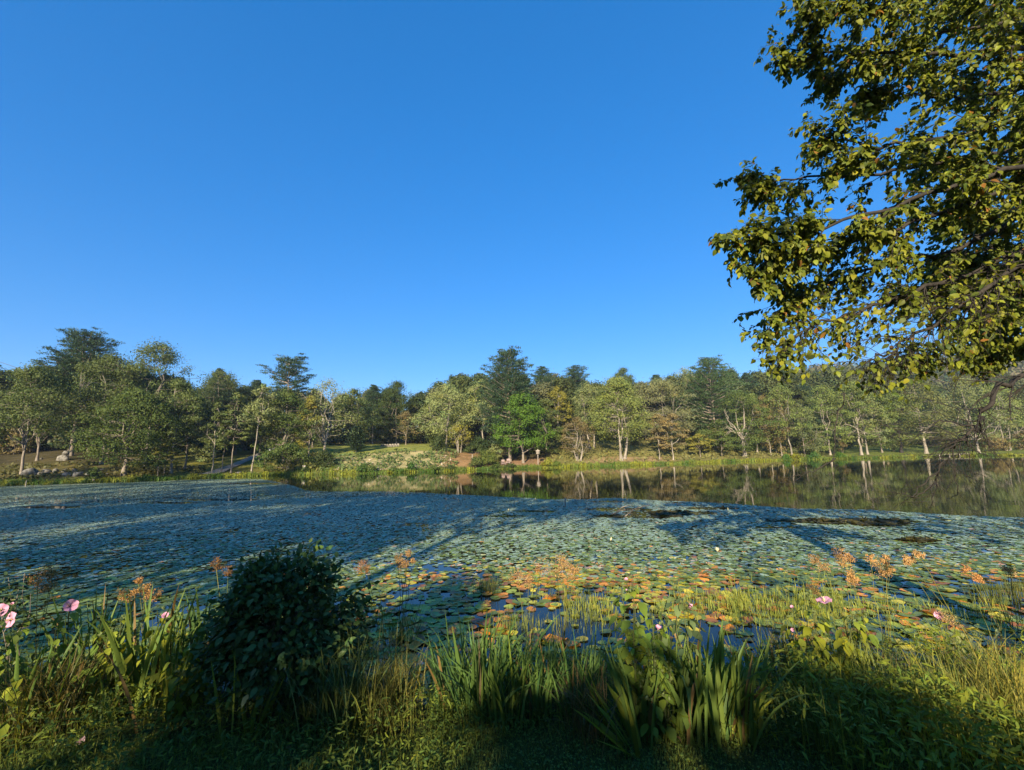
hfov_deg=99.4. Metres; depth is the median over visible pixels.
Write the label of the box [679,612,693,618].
lily pad
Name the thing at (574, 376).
pine tree
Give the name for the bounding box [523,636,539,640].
lily pad
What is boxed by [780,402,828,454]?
broadleaf tree
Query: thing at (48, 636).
iris clump
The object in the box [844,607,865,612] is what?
lily pad
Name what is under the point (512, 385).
pine tree
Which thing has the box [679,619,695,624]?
lily pad
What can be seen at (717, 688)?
iris clump
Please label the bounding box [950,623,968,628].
lily pad
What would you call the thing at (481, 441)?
shrub
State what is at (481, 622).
lily pad
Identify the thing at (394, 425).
conifer
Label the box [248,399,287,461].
broadleaf tree
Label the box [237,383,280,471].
broadleaf tree
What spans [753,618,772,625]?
lily pad
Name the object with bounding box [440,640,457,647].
lily pad
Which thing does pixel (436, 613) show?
lily pad
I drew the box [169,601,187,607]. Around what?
lily pad
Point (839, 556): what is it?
woolgrass
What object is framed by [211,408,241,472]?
broadleaf tree
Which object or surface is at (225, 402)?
conifer
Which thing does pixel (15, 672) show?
iris clump
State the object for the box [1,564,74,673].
woolgrass
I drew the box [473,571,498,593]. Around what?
grass tuft
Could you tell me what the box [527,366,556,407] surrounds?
pine tree
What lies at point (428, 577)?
woolgrass
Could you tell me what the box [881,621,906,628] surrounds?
lily pad
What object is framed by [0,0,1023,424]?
sky
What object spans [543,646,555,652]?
lily pad
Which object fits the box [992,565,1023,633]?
woolgrass
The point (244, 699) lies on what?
mallow plant
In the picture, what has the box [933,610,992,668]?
mallow plant
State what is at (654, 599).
lily pad
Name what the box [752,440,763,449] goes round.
understorey tree
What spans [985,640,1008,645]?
lily pad
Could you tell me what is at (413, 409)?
broadleaf tree
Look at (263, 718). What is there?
iris clump
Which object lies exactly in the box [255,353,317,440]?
pine tree
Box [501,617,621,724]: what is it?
iris clump
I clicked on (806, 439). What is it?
understorey tree
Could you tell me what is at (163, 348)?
broadleaf tree
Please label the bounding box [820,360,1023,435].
wooded hill
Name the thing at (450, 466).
shrub
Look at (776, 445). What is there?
understorey tree
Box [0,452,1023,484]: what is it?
shore sedges
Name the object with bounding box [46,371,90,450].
conifer
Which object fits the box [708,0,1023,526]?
overhanging tree
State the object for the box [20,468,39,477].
boulder
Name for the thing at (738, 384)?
broadleaf tree
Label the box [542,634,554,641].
lily pad
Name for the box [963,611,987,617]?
lily pad
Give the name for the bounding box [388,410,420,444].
broadleaf tree
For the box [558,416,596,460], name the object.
broadleaf tree
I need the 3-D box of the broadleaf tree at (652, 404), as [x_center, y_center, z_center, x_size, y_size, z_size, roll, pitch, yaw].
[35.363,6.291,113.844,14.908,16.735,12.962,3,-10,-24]
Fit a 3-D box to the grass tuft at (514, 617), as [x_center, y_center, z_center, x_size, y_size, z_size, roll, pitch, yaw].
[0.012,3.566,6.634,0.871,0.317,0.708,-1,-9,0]
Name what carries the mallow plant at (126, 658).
on the bank ground at (745, 757)
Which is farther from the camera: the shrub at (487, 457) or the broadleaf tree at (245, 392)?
the broadleaf tree at (245, 392)
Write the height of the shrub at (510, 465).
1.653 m
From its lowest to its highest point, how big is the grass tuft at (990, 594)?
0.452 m
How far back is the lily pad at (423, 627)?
6.60 m
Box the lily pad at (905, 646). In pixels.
[900,642,922,652]
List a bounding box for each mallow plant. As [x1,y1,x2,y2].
[0,602,36,710]
[0,657,60,739]
[31,598,84,695]
[42,615,117,722]
[92,615,141,714]
[134,605,181,711]
[155,648,202,729]
[180,629,225,718]
[236,639,271,729]
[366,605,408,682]
[609,575,682,727]
[633,610,676,723]
[636,657,688,743]
[651,581,706,714]
[780,590,873,713]
[832,609,889,694]
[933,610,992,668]
[987,609,1023,651]
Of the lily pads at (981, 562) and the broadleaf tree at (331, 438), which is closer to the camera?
the lily pads at (981, 562)
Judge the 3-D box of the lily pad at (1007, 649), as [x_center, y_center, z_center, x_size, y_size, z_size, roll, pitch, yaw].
[6.216,3.345,5.489,0.274,0.042,0.273,-1,-8,-17]
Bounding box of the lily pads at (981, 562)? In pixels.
[0,509,1023,694]
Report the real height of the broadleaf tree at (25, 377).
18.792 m
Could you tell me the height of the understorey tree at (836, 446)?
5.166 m
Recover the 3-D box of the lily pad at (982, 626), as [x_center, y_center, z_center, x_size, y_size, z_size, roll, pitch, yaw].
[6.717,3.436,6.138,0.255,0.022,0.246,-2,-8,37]
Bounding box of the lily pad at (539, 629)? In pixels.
[531,627,545,633]
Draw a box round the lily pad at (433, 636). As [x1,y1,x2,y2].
[429,634,444,641]
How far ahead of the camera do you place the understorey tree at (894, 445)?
110.64 m
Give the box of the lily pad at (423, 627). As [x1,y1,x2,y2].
[413,626,426,632]
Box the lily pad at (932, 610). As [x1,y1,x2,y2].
[919,608,935,614]
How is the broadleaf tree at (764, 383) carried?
on the bank ground at (48, 456)
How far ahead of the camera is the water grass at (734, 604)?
7.14 m
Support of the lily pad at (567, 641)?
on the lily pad
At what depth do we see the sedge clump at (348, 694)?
3.79 m
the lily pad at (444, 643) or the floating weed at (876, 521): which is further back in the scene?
the floating weed at (876, 521)
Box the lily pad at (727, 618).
[725,615,741,622]
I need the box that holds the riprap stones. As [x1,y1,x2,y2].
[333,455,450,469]
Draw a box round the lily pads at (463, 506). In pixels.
[0,479,1023,591]
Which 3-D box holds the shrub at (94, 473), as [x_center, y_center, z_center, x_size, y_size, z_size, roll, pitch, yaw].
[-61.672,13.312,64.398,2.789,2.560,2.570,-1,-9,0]
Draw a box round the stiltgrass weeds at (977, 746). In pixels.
[664,612,1023,769]
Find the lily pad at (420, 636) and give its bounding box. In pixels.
[409,634,424,641]
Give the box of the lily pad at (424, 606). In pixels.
[413,604,430,611]
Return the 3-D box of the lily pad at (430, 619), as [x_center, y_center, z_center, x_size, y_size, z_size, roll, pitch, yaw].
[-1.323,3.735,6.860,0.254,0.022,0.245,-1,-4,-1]
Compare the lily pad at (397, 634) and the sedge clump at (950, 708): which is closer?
the sedge clump at (950, 708)
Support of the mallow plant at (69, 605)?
on the bank ground at (745, 757)
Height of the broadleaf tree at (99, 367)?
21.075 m
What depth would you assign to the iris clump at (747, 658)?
4.38 m
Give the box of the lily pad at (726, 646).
[724,644,736,651]
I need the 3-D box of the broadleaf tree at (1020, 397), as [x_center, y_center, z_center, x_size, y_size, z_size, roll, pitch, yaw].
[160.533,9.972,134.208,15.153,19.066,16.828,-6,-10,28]
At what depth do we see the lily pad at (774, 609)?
7.06 m
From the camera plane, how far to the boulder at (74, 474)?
65.28 m
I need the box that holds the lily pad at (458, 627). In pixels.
[454,623,468,630]
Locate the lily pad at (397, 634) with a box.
[390,631,401,639]
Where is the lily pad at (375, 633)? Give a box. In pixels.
[369,632,383,637]
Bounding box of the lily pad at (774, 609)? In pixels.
[767,606,783,612]
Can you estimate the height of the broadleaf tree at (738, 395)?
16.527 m
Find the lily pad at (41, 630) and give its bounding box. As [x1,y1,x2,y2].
[28,628,51,633]
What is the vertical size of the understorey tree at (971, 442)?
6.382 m
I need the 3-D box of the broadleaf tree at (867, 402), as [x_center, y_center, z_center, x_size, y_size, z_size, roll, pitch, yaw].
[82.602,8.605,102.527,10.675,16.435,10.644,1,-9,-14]
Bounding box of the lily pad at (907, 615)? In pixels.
[898,613,917,618]
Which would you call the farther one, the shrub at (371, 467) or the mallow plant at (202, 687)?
the shrub at (371, 467)
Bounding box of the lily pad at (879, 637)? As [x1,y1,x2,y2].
[875,635,895,644]
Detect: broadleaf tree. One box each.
[0,359,86,473]
[0,365,27,451]
[0,366,91,460]
[0,367,64,450]
[9,365,99,450]
[47,363,142,453]
[58,351,154,463]
[62,385,191,475]
[78,336,218,465]
[115,370,195,453]
[132,372,202,453]
[132,375,209,472]
[141,452,169,474]
[148,443,186,472]
[159,391,213,469]
[166,387,210,453]
[177,369,255,457]
[193,377,231,451]
[199,402,235,472]
[203,376,242,450]
[210,392,256,472]
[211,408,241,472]
[216,386,263,454]
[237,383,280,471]
[239,394,274,448]
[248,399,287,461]
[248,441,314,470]
[250,388,320,461]
[253,386,310,444]
[288,378,359,450]
[292,397,332,447]
[293,395,324,455]
[301,387,335,440]
[326,391,365,443]
[327,396,351,442]
[329,387,382,440]
[335,392,375,441]
[365,384,408,442]
[370,380,422,443]
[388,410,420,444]
[394,393,432,442]
[397,390,439,442]
[404,379,481,448]
[408,383,453,441]
[424,378,445,429]
[437,372,485,438]
[438,372,487,448]
[443,422,474,452]
[447,372,504,448]
[451,375,505,438]
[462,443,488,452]
[474,374,523,446]
[488,390,560,462]
[526,398,569,454]
[528,381,569,438]
[542,386,574,428]
[545,375,578,437]
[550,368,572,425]
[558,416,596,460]
[566,388,608,439]
[570,380,613,448]
[572,379,621,438]
[583,372,655,460]
[607,378,643,436]
[613,365,635,407]
[620,377,705,443]
[621,377,671,438]
[646,414,669,458]
[649,372,697,441]
[652,410,690,459]
[669,365,722,435]
[673,369,704,435]
[677,370,708,435]
[685,433,715,456]
[703,390,784,457]
[708,431,738,457]
[715,372,759,441]
[731,392,784,453]
[745,368,799,443]
[745,394,790,455]
[760,369,816,444]
[761,383,815,455]
[762,391,794,455]
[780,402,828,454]
[790,372,832,435]
[798,384,859,454]
[801,368,833,423]
[807,366,875,447]
[818,385,861,444]
[826,378,887,454]
[837,390,893,454]
[842,377,889,445]
[847,394,915,452]
[859,383,928,452]
[861,376,920,444]
[881,382,927,444]
[885,377,966,453]
[908,402,974,447]
[911,389,961,444]
[917,374,1023,452]
[925,383,945,443]
[941,381,977,442]
[943,389,999,445]
[962,382,1022,445]
[965,372,1023,449]
[965,384,1023,450]
[1002,379,1023,396]
[1006,391,1023,445]
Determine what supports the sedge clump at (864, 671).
on the bank ground at (745, 757)
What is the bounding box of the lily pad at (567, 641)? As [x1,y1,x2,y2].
[565,638,579,646]
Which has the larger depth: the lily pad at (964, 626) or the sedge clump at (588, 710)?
the lily pad at (964, 626)
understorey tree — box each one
[0,427,34,454]
[51,430,89,449]
[138,432,170,457]
[185,436,219,461]
[425,424,459,447]
[459,440,468,448]
[484,444,503,458]
[513,439,535,453]
[518,428,558,455]
[553,428,575,447]
[624,427,643,442]
[653,428,680,449]
[692,429,720,450]
[696,426,727,449]
[725,439,737,449]
[732,434,750,449]
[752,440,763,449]
[765,434,784,452]
[786,436,811,452]
[798,437,817,452]
[821,435,841,451]
[836,440,850,453]
[884,433,899,450]
[947,430,990,449]
[979,431,1014,449]
[1006,431,1023,449]
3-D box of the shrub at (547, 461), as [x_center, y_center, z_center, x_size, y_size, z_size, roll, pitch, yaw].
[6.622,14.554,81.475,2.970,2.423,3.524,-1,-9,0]
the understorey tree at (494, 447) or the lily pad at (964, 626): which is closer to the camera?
the lily pad at (964, 626)
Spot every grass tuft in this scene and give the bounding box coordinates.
[379,612,419,644]
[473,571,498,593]
[487,605,536,633]
[959,574,1018,605]
[983,569,1023,600]
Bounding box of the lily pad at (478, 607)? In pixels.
[474,604,490,609]
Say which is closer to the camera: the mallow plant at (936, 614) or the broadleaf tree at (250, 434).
the mallow plant at (936, 614)
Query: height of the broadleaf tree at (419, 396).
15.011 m
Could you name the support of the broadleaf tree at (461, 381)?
on the bank ground at (48, 456)
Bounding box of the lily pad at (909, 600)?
[904,598,923,604]
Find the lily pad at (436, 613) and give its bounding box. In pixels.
[430,611,443,616]
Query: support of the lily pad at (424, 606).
on the pond water
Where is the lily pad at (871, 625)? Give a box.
[865,622,878,627]
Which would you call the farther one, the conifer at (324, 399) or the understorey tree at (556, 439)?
the conifer at (324, 399)
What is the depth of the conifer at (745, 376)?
126.67 m
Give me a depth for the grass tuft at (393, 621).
6.30 m
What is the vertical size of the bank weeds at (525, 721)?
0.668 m
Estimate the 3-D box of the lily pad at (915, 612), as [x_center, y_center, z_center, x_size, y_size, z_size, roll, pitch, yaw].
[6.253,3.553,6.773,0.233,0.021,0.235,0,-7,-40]
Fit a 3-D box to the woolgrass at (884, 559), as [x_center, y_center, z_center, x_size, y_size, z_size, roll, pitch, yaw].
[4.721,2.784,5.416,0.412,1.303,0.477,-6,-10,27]
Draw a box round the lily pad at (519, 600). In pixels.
[512,598,526,603]
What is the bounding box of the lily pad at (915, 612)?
[903,609,922,615]
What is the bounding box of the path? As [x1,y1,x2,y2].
[202,451,263,473]
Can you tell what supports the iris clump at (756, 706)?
on the bank ground at (745, 757)
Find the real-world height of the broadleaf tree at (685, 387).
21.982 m
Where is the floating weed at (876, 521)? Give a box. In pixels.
[587,506,938,542]
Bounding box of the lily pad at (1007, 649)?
[988,645,1019,654]
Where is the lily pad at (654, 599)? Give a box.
[643,598,659,602]
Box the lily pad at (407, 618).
[401,616,413,623]
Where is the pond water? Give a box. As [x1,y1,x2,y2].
[0,455,1023,703]
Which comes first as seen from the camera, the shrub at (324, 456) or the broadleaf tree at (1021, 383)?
the shrub at (324, 456)
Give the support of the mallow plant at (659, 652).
on the bank ground at (745, 757)
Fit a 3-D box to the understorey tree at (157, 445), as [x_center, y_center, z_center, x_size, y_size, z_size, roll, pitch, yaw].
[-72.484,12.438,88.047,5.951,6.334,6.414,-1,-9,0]
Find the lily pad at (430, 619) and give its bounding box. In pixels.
[421,617,435,624]
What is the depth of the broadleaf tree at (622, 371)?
126.33 m
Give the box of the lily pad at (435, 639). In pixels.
[426,637,439,643]
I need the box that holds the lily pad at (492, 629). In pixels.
[489,627,505,634]
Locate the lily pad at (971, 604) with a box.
[957,602,981,607]
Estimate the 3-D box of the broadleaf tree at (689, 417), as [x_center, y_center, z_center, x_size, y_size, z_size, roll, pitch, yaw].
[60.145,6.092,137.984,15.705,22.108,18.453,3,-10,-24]
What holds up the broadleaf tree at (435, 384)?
on the bank ground at (48, 456)
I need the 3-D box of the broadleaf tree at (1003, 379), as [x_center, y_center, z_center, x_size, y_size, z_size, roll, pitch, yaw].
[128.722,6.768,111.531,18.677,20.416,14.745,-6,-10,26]
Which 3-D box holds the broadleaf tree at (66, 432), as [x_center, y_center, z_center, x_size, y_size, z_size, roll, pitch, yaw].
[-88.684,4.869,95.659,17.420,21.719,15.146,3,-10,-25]
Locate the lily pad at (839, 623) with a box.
[833,620,848,626]
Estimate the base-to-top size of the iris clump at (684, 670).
0.860 m
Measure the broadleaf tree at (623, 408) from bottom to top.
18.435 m
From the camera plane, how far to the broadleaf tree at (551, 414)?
91.09 m
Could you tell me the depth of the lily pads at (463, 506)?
16.74 m
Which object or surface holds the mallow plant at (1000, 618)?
in the pond water
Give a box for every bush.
[0,567,48,664]
[173,538,387,719]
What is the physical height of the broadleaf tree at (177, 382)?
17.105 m
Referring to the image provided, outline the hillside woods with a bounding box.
[740,354,1023,387]
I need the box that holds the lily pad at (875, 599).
[872,598,889,601]
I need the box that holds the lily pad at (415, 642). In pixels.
[404,640,420,649]
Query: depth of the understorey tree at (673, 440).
97.23 m
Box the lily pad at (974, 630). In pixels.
[963,627,988,634]
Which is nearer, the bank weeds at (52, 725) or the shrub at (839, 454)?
the bank weeds at (52, 725)
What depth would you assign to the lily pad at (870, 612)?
6.84 m
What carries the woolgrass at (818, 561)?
on the pond water
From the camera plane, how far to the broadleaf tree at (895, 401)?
104.62 m
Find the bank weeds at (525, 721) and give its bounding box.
[406,640,864,769]
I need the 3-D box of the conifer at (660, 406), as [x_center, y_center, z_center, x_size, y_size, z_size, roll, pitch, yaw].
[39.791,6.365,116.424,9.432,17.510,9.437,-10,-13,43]
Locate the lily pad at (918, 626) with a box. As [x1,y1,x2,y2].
[913,623,930,629]
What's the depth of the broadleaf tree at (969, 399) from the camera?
98.17 m
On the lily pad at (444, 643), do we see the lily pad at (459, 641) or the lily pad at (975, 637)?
the lily pad at (459, 641)
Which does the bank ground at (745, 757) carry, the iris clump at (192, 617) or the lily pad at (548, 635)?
the iris clump at (192, 617)
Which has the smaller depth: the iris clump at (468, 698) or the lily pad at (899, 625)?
the iris clump at (468, 698)
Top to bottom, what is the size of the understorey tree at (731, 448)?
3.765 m
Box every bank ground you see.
[0,427,1023,484]
[0,664,1022,769]
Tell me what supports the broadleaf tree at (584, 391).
on the bank ground at (48, 456)
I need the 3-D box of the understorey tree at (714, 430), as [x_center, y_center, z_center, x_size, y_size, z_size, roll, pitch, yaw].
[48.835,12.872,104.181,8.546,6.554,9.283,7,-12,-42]
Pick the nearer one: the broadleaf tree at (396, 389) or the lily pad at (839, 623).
the lily pad at (839, 623)
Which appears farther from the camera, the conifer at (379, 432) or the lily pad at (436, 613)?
the conifer at (379, 432)
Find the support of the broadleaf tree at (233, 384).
on the bank ground at (48, 456)
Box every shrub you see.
[85,466,104,478]
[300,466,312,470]
[308,449,335,466]
[355,463,369,471]
[366,465,375,470]
[387,465,397,471]
[405,462,416,470]
[428,465,441,469]
[429,435,446,450]
[442,464,455,468]
[467,436,488,452]
[467,456,481,466]
[476,449,500,464]
[490,462,506,467]
[504,463,515,466]
[539,456,551,465]
[550,460,560,465]
[790,452,800,457]
[803,451,820,457]
[835,452,846,457]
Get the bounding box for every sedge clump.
[0,633,140,757]
[255,615,437,750]
[256,668,347,746]
[329,630,451,740]
[536,658,624,761]
[735,610,870,700]
[768,648,901,769]
[783,617,980,746]
[855,636,1023,769]
[864,646,973,710]
[907,615,1023,755]
[907,633,1023,698]
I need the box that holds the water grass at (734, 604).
[524,569,1007,644]
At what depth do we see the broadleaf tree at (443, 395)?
90.88 m
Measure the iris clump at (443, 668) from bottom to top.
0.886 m
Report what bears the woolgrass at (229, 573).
on the bank ground at (745, 757)
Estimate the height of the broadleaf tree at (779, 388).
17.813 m
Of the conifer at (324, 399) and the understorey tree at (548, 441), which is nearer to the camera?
the understorey tree at (548, 441)
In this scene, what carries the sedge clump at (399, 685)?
on the bank ground at (745, 757)
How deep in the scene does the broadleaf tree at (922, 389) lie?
102.33 m
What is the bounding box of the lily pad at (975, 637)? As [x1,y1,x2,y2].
[963,633,986,640]
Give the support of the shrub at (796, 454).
on the bank ground at (48, 456)
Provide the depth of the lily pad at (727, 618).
6.71 m
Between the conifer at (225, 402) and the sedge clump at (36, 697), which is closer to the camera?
the sedge clump at (36, 697)
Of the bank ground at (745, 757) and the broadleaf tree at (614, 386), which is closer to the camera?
the bank ground at (745, 757)
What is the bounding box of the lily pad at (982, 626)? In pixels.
[974,624,993,630]
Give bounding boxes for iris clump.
[0,608,106,736]
[18,572,157,696]
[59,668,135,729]
[85,580,217,716]
[108,611,221,733]
[150,590,218,693]
[203,649,305,736]
[396,613,502,720]
[401,604,557,733]
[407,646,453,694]
[442,624,560,734]
[482,631,579,726]
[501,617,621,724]
[571,654,641,758]
[593,637,679,748]
[607,614,727,750]
[629,619,811,754]
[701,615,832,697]
[708,658,797,750]
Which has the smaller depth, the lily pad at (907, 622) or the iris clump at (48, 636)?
the iris clump at (48, 636)
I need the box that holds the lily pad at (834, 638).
[822,633,835,639]
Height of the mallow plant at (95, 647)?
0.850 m
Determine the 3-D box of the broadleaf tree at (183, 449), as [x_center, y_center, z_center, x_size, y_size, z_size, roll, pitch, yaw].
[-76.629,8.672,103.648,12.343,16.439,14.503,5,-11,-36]
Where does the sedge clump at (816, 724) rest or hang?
on the bank ground at (745, 757)
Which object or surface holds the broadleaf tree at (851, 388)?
on the bank ground at (48, 456)
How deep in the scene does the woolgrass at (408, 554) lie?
6.18 m
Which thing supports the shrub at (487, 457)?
on the bank ground at (48, 456)
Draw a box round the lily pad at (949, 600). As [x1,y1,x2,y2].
[936,597,955,603]
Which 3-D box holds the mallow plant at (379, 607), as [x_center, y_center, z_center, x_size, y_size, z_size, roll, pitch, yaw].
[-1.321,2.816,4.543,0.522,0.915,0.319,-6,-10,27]
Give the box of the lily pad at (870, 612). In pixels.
[866,609,876,614]
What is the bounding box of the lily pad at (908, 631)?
[901,628,917,635]
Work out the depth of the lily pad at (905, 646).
5.64 m
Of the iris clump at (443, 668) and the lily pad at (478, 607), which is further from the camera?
the lily pad at (478, 607)
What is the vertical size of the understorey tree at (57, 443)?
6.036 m
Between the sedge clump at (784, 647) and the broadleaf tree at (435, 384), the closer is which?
the sedge clump at (784, 647)
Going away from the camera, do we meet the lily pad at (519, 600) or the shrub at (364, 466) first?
the lily pad at (519, 600)
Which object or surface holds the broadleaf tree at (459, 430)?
on the bank ground at (48, 456)
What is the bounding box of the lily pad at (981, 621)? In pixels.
[973,618,997,625]
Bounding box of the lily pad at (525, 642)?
[523,639,538,647]
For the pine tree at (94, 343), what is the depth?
82.83 m
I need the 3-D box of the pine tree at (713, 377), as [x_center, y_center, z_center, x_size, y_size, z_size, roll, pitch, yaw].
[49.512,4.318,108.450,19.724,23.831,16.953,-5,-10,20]
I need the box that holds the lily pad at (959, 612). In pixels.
[953,611,978,618]
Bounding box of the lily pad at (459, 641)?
[456,637,469,643]
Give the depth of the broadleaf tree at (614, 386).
88.48 m
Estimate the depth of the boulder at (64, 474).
65.64 m
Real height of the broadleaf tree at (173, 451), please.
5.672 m
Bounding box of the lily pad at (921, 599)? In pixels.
[915,597,935,602]
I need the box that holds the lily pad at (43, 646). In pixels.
[34,643,50,648]
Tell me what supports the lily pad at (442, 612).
on the pond water
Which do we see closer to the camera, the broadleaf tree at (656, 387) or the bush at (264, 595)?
the bush at (264, 595)
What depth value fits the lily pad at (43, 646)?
6.31 m
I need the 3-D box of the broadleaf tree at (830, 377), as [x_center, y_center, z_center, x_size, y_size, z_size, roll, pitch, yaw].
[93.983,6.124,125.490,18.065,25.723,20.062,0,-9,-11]
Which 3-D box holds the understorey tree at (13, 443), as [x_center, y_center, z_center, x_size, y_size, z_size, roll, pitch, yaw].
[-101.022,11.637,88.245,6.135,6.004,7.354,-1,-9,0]
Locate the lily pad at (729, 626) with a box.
[718,624,733,631]
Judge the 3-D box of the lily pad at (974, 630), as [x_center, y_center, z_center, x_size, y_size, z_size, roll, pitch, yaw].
[6.498,3.449,6.086,0.262,0.027,0.254,-2,-7,2]
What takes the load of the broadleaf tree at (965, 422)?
on the bank ground at (48, 456)
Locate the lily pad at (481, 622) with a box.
[475,618,490,625]
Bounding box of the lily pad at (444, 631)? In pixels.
[440,627,456,634]
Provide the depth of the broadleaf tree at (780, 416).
100.26 m
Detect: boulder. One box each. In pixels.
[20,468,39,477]
[40,469,51,472]
[56,455,68,460]
[61,472,71,476]
[72,472,83,476]
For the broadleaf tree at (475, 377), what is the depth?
106.50 m
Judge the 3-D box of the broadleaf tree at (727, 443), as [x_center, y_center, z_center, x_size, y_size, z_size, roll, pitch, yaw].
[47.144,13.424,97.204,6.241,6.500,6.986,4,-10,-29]
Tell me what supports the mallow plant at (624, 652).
on the bank ground at (745, 757)
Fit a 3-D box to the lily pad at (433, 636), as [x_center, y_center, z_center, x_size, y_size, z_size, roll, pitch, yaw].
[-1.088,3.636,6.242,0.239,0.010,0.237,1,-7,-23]
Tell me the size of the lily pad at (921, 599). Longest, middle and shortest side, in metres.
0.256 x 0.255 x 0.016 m
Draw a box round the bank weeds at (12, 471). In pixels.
[0,438,825,478]
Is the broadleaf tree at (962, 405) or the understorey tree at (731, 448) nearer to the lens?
the understorey tree at (731, 448)
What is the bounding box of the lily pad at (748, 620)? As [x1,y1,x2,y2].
[738,616,752,623]
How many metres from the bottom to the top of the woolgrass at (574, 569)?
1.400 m
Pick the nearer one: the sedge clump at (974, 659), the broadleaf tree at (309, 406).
the sedge clump at (974, 659)
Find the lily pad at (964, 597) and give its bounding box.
[953,595,972,598]
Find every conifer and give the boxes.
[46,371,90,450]
[60,357,116,449]
[117,368,162,450]
[192,385,238,453]
[206,368,225,380]
[237,379,271,452]
[310,396,333,440]
[371,390,391,442]
[389,403,402,440]
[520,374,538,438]
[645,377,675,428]
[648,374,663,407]
[690,375,724,428]
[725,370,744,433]
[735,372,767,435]
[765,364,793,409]
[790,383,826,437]
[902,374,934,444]
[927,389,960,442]
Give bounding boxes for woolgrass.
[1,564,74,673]
[96,577,162,674]
[209,556,234,694]
[354,559,391,632]
[389,576,430,643]
[390,549,430,645]
[504,557,552,657]
[545,551,579,659]
[791,582,826,644]
[806,552,863,641]
[831,546,868,653]
[836,568,889,655]
[864,554,900,657]
[901,549,1000,654]
[910,607,962,669]
[961,565,1023,640]
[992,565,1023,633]
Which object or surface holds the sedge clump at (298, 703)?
on the bank ground at (745, 757)
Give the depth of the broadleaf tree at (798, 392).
124.25 m
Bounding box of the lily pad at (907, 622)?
[899,620,920,626]
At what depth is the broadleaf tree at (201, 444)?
78.89 m
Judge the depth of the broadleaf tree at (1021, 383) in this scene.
146.47 m
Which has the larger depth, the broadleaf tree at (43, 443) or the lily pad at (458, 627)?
the broadleaf tree at (43, 443)
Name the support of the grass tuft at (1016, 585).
on the pond water
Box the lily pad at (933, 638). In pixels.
[924,636,945,643]
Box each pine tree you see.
[0,327,149,455]
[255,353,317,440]
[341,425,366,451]
[359,384,391,443]
[471,345,551,461]
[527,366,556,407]
[561,365,591,412]
[670,354,749,447]
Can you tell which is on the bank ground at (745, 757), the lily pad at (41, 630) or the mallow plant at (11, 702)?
the mallow plant at (11, 702)
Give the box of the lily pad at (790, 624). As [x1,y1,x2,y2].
[785,620,801,627]
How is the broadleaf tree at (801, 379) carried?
on the bank ground at (48, 456)
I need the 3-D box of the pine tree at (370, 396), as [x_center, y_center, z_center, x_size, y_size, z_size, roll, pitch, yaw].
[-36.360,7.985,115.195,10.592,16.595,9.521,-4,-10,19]
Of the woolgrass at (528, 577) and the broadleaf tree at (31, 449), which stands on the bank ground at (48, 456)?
the broadleaf tree at (31, 449)
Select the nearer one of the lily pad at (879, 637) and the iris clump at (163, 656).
the iris clump at (163, 656)
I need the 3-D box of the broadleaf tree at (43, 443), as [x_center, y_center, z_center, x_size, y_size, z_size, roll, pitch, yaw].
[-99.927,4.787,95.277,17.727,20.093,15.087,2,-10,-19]
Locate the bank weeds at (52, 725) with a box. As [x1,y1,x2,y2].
[0,642,456,769]
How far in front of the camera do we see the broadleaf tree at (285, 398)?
81.32 m
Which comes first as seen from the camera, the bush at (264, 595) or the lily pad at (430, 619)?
the bush at (264, 595)
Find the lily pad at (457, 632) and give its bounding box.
[448,629,462,635]
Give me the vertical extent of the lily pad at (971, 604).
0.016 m
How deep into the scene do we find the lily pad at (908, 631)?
6.08 m
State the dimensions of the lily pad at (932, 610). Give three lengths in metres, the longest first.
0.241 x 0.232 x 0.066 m
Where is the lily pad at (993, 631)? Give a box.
[983,629,1006,635]
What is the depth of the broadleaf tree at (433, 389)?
117.81 m
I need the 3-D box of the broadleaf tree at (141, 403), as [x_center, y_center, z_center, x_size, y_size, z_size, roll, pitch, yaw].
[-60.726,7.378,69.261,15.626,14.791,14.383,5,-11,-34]
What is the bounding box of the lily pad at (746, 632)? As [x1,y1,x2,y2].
[736,629,753,635]
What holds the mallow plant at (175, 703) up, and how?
on the bank ground at (745, 757)
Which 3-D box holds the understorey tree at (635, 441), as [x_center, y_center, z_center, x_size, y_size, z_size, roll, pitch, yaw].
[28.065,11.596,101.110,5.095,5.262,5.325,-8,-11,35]
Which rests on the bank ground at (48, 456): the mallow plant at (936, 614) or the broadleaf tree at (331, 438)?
the broadleaf tree at (331, 438)
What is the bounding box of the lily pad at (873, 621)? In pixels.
[867,617,882,623]
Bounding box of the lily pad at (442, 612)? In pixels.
[432,611,445,617]
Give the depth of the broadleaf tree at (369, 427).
119.89 m

